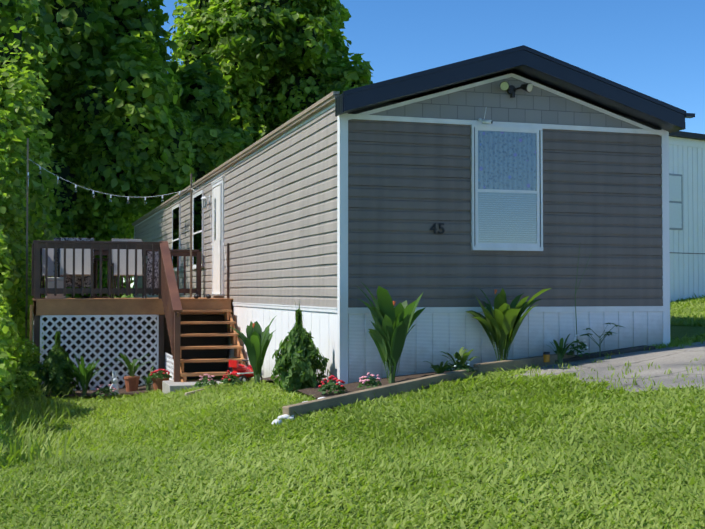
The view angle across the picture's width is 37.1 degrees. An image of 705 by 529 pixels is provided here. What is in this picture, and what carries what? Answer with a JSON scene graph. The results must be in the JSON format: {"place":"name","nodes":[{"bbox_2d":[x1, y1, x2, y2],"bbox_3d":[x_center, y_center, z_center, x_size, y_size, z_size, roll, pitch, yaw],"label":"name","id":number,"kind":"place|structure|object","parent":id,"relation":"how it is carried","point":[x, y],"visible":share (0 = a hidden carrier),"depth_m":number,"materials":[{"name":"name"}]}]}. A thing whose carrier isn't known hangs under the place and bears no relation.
{"place":"outdoors","nodes":[
{"label":"outdoors","id":0,"kind":"place"},
{"bbox_2d":[0,287,704,528],"bbox_3d":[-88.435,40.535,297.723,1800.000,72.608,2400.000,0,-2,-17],"label":"lawn ground","id":1,"kind":"structure","parent":0,"point":[676,331],"depth_m":7.56,"materials":[{"name":"plant"}]},
{"bbox_2d":[0,403,5,438],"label":"bush","id":2,"kind":"object","parent":1,"relation":"on","point":[1,417],"visible":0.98,"depth_m":9.85,"materials":[{"name":"green plant"}]},
{"bbox_2d":[0,283,10,314],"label":"bush","id":3,"kind":"object","parent":1,"relation":"on","point":[4,302],"visible":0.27,"depth_m":16.06,"materials":[{"name":"green plant"}]},
{"bbox_2d":[0,348,16,415],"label":"bush","id":4,"kind":"object","parent":1,"relation":"on","point":[7,377],"visible":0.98,"depth_m":12.25,"materials":[{"name":"green plant"}]},
{"bbox_2d":[0,229,21,320],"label":"bush","id":5,"kind":"object","parent":1,"relation":"on","point":[8,280],"visible":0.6,"depth_m":17.85,"materials":[{"name":"green plant"}]},
{"bbox_2d":[0,306,21,374],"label":"bush","id":6,"kind":"object","parent":1,"relation":"on","point":[9,339],"visible":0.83,"depth_m":14.12,"materials":[{"name":"green plant"}]},
{"bbox_2d":[5,384,16,413],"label":"bush","id":7,"kind":"object","parent":1,"relation":"on","point":[15,386],"visible":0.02,"depth_m":13.53,"materials":[{"name":"green plant"}]},
{"bbox_2d":[0,103,33,362],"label":"bush","id":8,"kind":"object","parent":1,"relation":"on","point":[12,226],"visible":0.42,"depth_m":21.05,"materials":[{"name":"green plant"}]},
{"bbox_2d":[13,371,41,402],"bbox_3d":[-4.821,1.815,15.456,0.486,0.525,0.926,0,-2,-17],"label":"deck bush","id":9,"kind":"object","parent":1,"relation":"on","point":[24,382],"visible":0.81,"depth_m":15.19,"materials":[{"name":"green plant"}]},
{"bbox_2d":[0,1,54,225],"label":"tree","id":10,"kind":"object","parent":1,"relation":"on","point":[23,101],"visible":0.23,"depth_m":23.50,"materials":[{"name":"green plant"}]},
{"bbox_2d":[16,338,41,388],"bbox_3d":[-5.155,1.679,16.534,0.582,1.022,0.640,0,-2,-17],"label":"deck bush","id":11,"kind":"object","parent":1,"relation":"on","point":[28,360],"visible":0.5,"depth_m":16.48,"materials":[{"name":"green plant"}]},
{"bbox_2d":[0,0,63,120],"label":"tree","id":12,"kind":"object","parent":1,"relation":"on","point":[13,12],"visible":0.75,"depth_m":30.55,"materials":[{"name":"green plant"}]},
{"bbox_2d":[0,25,67,364],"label":"tree","id":13,"kind":"object","parent":1,"relation":"on","point":[41,204],"visible":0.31,"depth_m":23.35,"materials":[{"name":"green plant"}]},
{"bbox_2d":[10,124,77,363],"bbox_3d":[-10.907,-0.208,34.302,3.761,8.682,3.652,0,-2,-17],"label":"bush","id":14,"kind":"object","parent":1,"relation":"on","point":[55,225],"depth_m":34.46,"materials":[{"name":"green plant"}]},
{"bbox_2d":[0,382,138,467],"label":"weeds","id":15,"kind":"object","parent":1,"relation":"on","point":[12,448],"depth_m":11.35,"materials":[{"name":"green plant"}]},
{"bbox_2d":[34,147,132,297],"bbox_3d":[-10.209,-0.627,37.116,4.813,9.846,3.570,0,-2,-17],"label":"bush","id":16,"kind":"object","parent":1,"relation":"on","point":[108,234],"visible":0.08,"depth_m":36.70,"materials":[{"name":"green plant"}]},
{"bbox_2d":[19,0,187,297],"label":"tree","id":17,"kind":"object","parent":1,"relation":"on","point":[95,29],"visible":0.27,"depth_m":36.52,"materials":[{"name":"green plant"}]},
{"bbox_2d":[30,31,197,297],"bbox_3d":[-9.052,-2.258,37.907,6.983,12.149,7.122,0,-2,-17],"label":"tree","id":18,"kind":"object","parent":1,"relation":"on","point":[125,134],"visible":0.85,"depth_m":35.75,"materials":[{"name":"green plant"}]},
{"bbox_2d":[25,138,207,344],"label":"string lights","id":19,"kind":"object","parent":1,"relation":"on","point":[27,185],"visible":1,"depth_m":20.30,"materials":[{"name":"metal"}]},
{"bbox_2d":[44,314,227,389],"bbox_3d":[-4.053,1.796,19.280,3.060,1.760,2.700,0,-2,-17],"label":"deck skirting backing","id":20,"kind":"object","parent":1,"relation":"on","point":[204,353],"depth_m":18.14,"materials":[{"name":"brown"}]},
{"bbox_2d":[30,240,245,388],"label":"deck and stairs","id":21,"kind":"structure","parent":1,"relation":"on","point":[171,304],"depth_m":17.46,"materials":[{"name":"brown wood"}]},
{"bbox_2d":[45,277,65,298],"bbox_3d":[-5.011,0.397,17.738,0.340,0.360,0.270,0,-2,-17],"label":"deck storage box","id":22,"kind":"object","parent":21,"relation":"on","point":[60,282],"visible":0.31,"depth_m":17.62,"materials":[{"name":"plastic"}]},
{"bbox_2d":[40,248,73,297],"bbox_3d":[-5.447,0.103,19.366,0.590,1.033,0.643,0,-2,-17],"label":"patio chair","id":23,"kind":"object","parent":21,"relation":"on","point":[50,261],"visible":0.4,"depth_m":19.51,"materials":[{"name":"grey fabric"}]},
{"bbox_2d":[58,249,93,298],"bbox_3d":[-4.782,0.072,18.158,0.590,1.033,0.643,0,-2,-17],"label":"patio chair","id":24,"kind":"object","parent":21,"relation":"on","point":[78,262],"visible":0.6,"depth_m":18.34,"materials":[{"name":"grey fabric"}]},
{"bbox_2d":[53,238,93,286],"bbox_3d":[-4.899,-0.036,18.474,0.680,0.862,0.090,0,-2,-17],"label":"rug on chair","id":25,"kind":"object","parent":24,"relation":"attached to","point":[78,281],"visible":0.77,"depth_m":18.44,"materials":[{"name":"grey fabric"}]},
{"bbox_2d":[82,258,108,297],"bbox_3d":[-4.793,0.259,19.614,1.100,0.730,1.100,0,-2,-17],"label":"patio table","id":26,"kind":"object","parent":21,"relation":"on","point":[95,272],"visible":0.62,"depth_m":19.59,"materials":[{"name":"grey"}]},
{"bbox_2d":[33,314,173,389],"bbox_3d":[-4.794,1.648,17.985,4.824,1.590,1.714,-1,-2,39],"label":"lattice skirting","id":27,"kind":"object","parent":21,"relation":"attached to","point":[116,317],"visible":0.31,"depth_m":17.49,"materials":[{"name":"white plastic"}]},
{"bbox_2d":[110,240,146,298],"bbox_3d":[-3.951,0.082,18.519,0.590,1.033,0.643,0,-2,-17],"label":"patio chair","id":28,"kind":"object","parent":21,"relation":"on","point":[131,261],"visible":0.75,"depth_m":18.70,"materials":[{"name":"grey fabric"}]},
{"bbox_2d":[112,239,141,241],"bbox_3d":[-4.050,-0.201,18.845,0.520,0.512,0.090,0,-2,-17],"label":"rug on chair","id":29,"kind":"object","parent":28,"relation":"on","point":[135,240],"visible":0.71,"depth_m":18.82,"materials":[{"name":"fabric"}]},
{"bbox_2d":[147,251,158,287],"bbox_3d":[-3.864,0.137,20.934,0.450,0.912,0.090,0,-2,-17],"label":"rug on rail","id":30,"kind":"object","parent":21,"relation":"on","point":[149,270],"visible":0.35,"depth_m":20.85,"materials":[{"name":"grey fabric"}]},
{"bbox_2d":[194,294,210,298],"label":"shoes","id":31,"kind":"object","parent":21,"relation":"on","point":[196,296],"visible":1,"depth_m":18.15,"materials":[{"name":"black"}]},
{"bbox_2d":[123,54,258,297],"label":"tree","id":32,"kind":"object","parent":1,"relation":"on","point":[206,97],"visible":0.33,"depth_m":40.32,"materials":[{"name":"green plant"}]},
{"bbox_2d":[162,379,221,393],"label":"concrete step","id":33,"kind":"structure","parent":1,"relation":"on","point":[169,386],"depth_m":15.81,"materials":[{"name":"grey concrete"}]},
{"bbox_2d":[194,374,216,387],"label":"pink flowers","id":34,"kind":"object","parent":1,"relation":"on","point":[206,379],"visible":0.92,"depth_m":14.06,"materials":[{"name":"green plant"}]},
{"bbox_2d":[220,370,241,384],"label":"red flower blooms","id":35,"kind":"object","parent":1,"relation":"on","point":[229,379],"visible":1,"depth_m":13.58,"materials":[{"name":"green plant"}]},
{"bbox_2d":[229,359,263,381],"bbox_3d":[-1.431,1.427,14.050,0.271,0.318,0.488,-1,-2,43],"label":"toy car","id":36,"kind":"object","parent":1,"relation":"on","point":[244,372],"visible":0.73,"depth_m":13.91,"materials":[{"name":"red plastic"}]},
{"bbox_2d":[45,370,453,397],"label":"mulch soil","id":37,"kind":"structure","parent":1,"relation":"on","point":[349,387],"depth_m":11.90,"materials":[{"name":"brown soil"}]},
{"bbox_2d":[37,324,78,397],"bbox_3d":[-4.628,1.531,16.538,0.701,1.229,0.684,0,-2,-17],"label":"conical shrub","id":38,"kind":"object","parent":37,"relation":"on","point":[52,372],"visible":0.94,"depth_m":16.41,"materials":[{"name":"green plant"}]},
{"bbox_2d":[60,355,111,397],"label":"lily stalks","id":39,"kind":"object","parent":37,"relation":"on","point":[84,375],"visible":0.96,"depth_m":16.37,"materials":[{"name":"green plant"}]},
{"bbox_2d":[91,384,118,396],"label":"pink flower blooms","id":40,"kind":"object","parent":37,"relation":"on","point":[106,391],"visible":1,"depth_m":16.26,"materials":[{"name":"green plant"}]},
{"bbox_2d":[110,370,118,394],"bbox_3d":[-3.768,1.874,16.655,0.150,0.400,0.181,0,-2,-17],"label":"bunny statue","id":41,"kind":"object","parent":37,"relation":"on","point":[114,380],"visible":0.79,"depth_m":16.62,"materials":[{"name":"white ceramic"}]},
{"bbox_2d":[124,376,168,391],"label":"flower pots","id":42,"kind":"object","parent":37,"relation":"on","point":[131,383],"visible":0.67,"depth_m":16.96,"materials":[{"name":"orange ceramic"}]},
{"bbox_2d":[117,353,153,376],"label":"potted plant stalks","id":43,"kind":"object","parent":42,"relation":"on","point":[130,366],"visible":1,"depth_m":17.00,"materials":[{"name":"green plant"}]},
{"bbox_2d":[148,369,171,379],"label":"red flowers","id":44,"kind":"object","parent":42,"relation":"on","point":[161,374],"visible":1,"depth_m":16.50,"materials":[{"name":"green plant"}]},
{"bbox_2d":[141,366,158,391],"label":"tulip-like plant stalks","id":45,"kind":"object","parent":37,"relation":"on","point":[148,385],"visible":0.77,"depth_m":16.78,"materials":[{"name":"green plant"}]},
{"bbox_2d":[271,397,324,424],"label":"white bed rocks","id":46,"kind":"object","parent":37,"relation":"on","point":[285,416],"visible":0.19,"depth_m":9.83,"materials":[{"name":"white stone"}]},
{"bbox_2d":[271,303,330,391],"bbox_3d":[-0.600,0.950,12.090,0.691,1.128,0.701,0,-2,-17],"label":"conical shrub","id":47,"kind":"object","parent":37,"relation":"on","point":[299,361],"visible":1,"depth_m":11.95,"materials":[{"name":"green plant"}]},
{"bbox_2d":[317,375,346,394],"bbox_3d":[-0.212,1.282,11.244,0.325,0.196,0.350,0,-2,-17],"label":"flowering plant","id":48,"kind":"object","parent":37,"relation":"on","point":[331,383],"visible":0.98,"depth_m":11.20,"materials":[{"name":"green plant"}]},
{"bbox_2d":[357,372,381,388],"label":"pink flowers","id":49,"kind":"object","parent":37,"relation":"on","point":[369,381],"visible":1,"depth_m":11.25,"materials":[{"name":"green plant"}]},
{"bbox_2d":[358,284,425,382],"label":"canna stalks","id":50,"kind":"object","parent":37,"relation":"on","point":[390,332],"visible":1,"depth_m":11.50,"materials":[{"name":"green plant"}]},
{"bbox_2d":[423,360,451,373],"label":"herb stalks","id":51,"kind":"object","parent":37,"relation":"on","point":[437,368],"visible":0.81,"depth_m":11.63,"materials":[{"name":"green plant"}]},
{"bbox_2d":[442,359,476,372],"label":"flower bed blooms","id":52,"kind":"object","parent":37,"relation":"on","point":[458,367],"visible":0.69,"depth_m":11.77,"materials":[{"name":"green plant"}]},
{"bbox_2d":[441,347,479,369],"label":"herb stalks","id":53,"kind":"object","parent":37,"relation":"on","point":[460,357],"visible":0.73,"depth_m":11.87,"materials":[{"name":"green plant"}]},
{"bbox_2d":[465,288,550,360],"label":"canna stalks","id":54,"kind":"object","parent":37,"relation":"on","point":[501,322],"visible":0.98,"depth_m":12.08,"materials":[{"name":"green plant"}]},
{"bbox_2d":[555,345,654,363],"bbox_3d":[3.008,1.087,12.728,1.374,0.185,0.240,0,-2,-18],"label":"garden bed","id":55,"kind":"object","parent":37,"relation":"on","point":[613,352],"visible":0.62,"depth_m":12.68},
{"bbox_2d":[226,316,275,383],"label":"plant canna side stalks","id":56,"kind":"object","parent":1,"relation":"on","point":[256,340],"visible":1,"depth_m":13.29,"materials":[{"name":"green plant"}]},
{"bbox_2d":[170,0,351,148],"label":"tree","id":57,"kind":"object","parent":1,"relation":"on","point":[252,47],"visible":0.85,"depth_m":43.18,"materials":[{"name":"green plant"}]},
{"bbox_2d":[230,7,373,149],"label":"tree","id":58,"kind":"object","parent":1,"relation":"on","point":[285,97],"visible":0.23,"depth_m":44.42,"materials":[{"name":"green plant"}]},
{"bbox_2d":[185,352,574,417],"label":"landscape timbers","id":59,"kind":"object","parent":1,"relation":"on","point":[378,391],"visible":0.44,"depth_m":11.06,"materials":[{"name":"wood"}]},
{"bbox_2d":[543,352,549,361],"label":"solar lights","id":60,"kind":"object","parent":59,"relation":"on","point":[546,355],"visible":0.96,"depth_m":12.30,"materials":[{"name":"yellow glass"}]},
{"bbox_2d":[567,334,589,356],"bbox_3d":[2.688,0.959,12.475,0.272,0.268,0.268,0,-2,-17],"label":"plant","id":61,"kind":"object","parent":59,"relation":"on","point":[580,347],"visible":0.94,"depth_m":12.45,"materials":[{"name":"green plant"}]},
{"bbox_2d":[132,45,694,384],"bbox_3d":[-1.606,0.564,24.152,4.555,5.672,24.890,0,-2,-17],"label":"mobile home","id":62,"kind":"object","parent":1,"relation":"on","point":[334,201],"visible":0.48,"depth_m":12.72,"materials":[{"name":"beige plastic"}]},
{"bbox_2d":[172,203,180,271],"bbox_3d":[-4.219,-0.625,25.152,0.058,1.580,1.300,0,-2,-17],"label":"side window","id":63,"kind":"structure","parent":62,"relation":"attached to","point":[176,223],"depth_m":25.08,"materials":[{"name":"white plastic"}]},
{"bbox_2d":[192,190,203,268],"bbox_3d":[-3.218,-0.708,21.903,0.058,1.580,1.300,0,-2,-17],"label":"side window","id":64,"kind":"structure","parent":62,"relation":"attached to","point":[198,229],"depth_m":21.83,"materials":[{"name":"white plastic"}]},
{"bbox_2d":[201,195,210,209],"bbox_3d":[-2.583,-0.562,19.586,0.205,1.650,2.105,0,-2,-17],"label":"porch lantern","id":65,"kind":"object","parent":62,"relation":"attached to","point":[202,200],"visible":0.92,"depth_m":20.51,"materials":[{"name":"white plastic"}]},
{"bbox_2d":[210,176,224,295],"bbox_3d":[-2.527,-0.499,19.583,0.100,2.165,1.190,0,-2,-17],"label":"side door","id":66,"kind":"structure","parent":62,"relation":"attached to","point":[218,232],"depth_m":19.53,"materials":[{"name":"white plastic"}]},
{"bbox_2d":[430,223,444,233],"bbox_3d":[0.989,-0.422,12.273,0.178,0.126,0.019,0,-2,-17],"label":"house number","id":67,"kind":"object","parent":62,"relation":"attached to","point":[435,229],"visible":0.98,"depth_m":12.27,"materials":[{"name":"black metal"}]},
{"bbox_2d":[478,107,492,123],"bbox_3d":[1.564,-1.755,12.414,0.184,0.210,0.059,-1,-2,31],"label":"security camera","id":68,"kind":"object","parent":62,"relation":"attached to","point":[486,121],"visible":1,"depth_m":12.39,"materials":[{"name":"white plastic"}]},
{"bbox_2d":[471,124,542,250],"bbox_3d":[1.848,-0.908,12.553,0.920,1.486,0.058,0,-2,-17],"label":"gable window","id":69,"kind":"structure","parent":62,"relation":"attached to","point":[506,188],"depth_m":12.55,"materials":[{"name":"white glass"}]},
{"bbox_2d":[500,81,532,97],"bbox_3d":[1.929,-2.080,12.525,0.433,0.167,0.197,0,-2,-17],"label":"flood light","id":70,"kind":"object","parent":62,"relation":"attached to","point":[512,89],"visible":1,"depth_m":12.51,"materials":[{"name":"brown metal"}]},
{"bbox_2d":[549,334,575,363],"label":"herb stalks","id":71,"kind":"object","parent":1,"relation":"on","point":[560,351],"visible":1,"depth_m":12.39,"materials":[{"name":"green plant"}]},
{"bbox_2d":[507,336,704,391],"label":"drive edge weeds","id":72,"kind":"object","parent":1,"relation":"on","point":[672,344],"depth_m":11.11,"materials":[{"name":"green plant"}]},
{"bbox_2d":[669,131,704,301],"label":"neighbour home","id":73,"kind":"object","parent":1,"relation":"on","point":[687,205],"visible":0.21,"depth_m":21.39,"materials":[{"name":"white metal"}]},
{"bbox_2d":[116,0,704,287],"label":"sky","id":74,"kind":"structure","parent":0,"point":[655,49],"materials":[{"name":"blue"}]},
{"bbox_2d":[515,341,704,391],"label":"asphalt driveway","id":75,"kind":"structure","parent":0,"point":[676,360],"depth_m":11.38,"materials":[{"name":"grey asphalt"}]},
{"bbox_2d":[575,246,622,356],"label":"palmate plant stems","id":76,"kind":"object","parent":75,"relation":"on","point":[605,335],"visible":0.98,"depth_m":12.54,"materials":[{"name":"green plant"}]}
]}

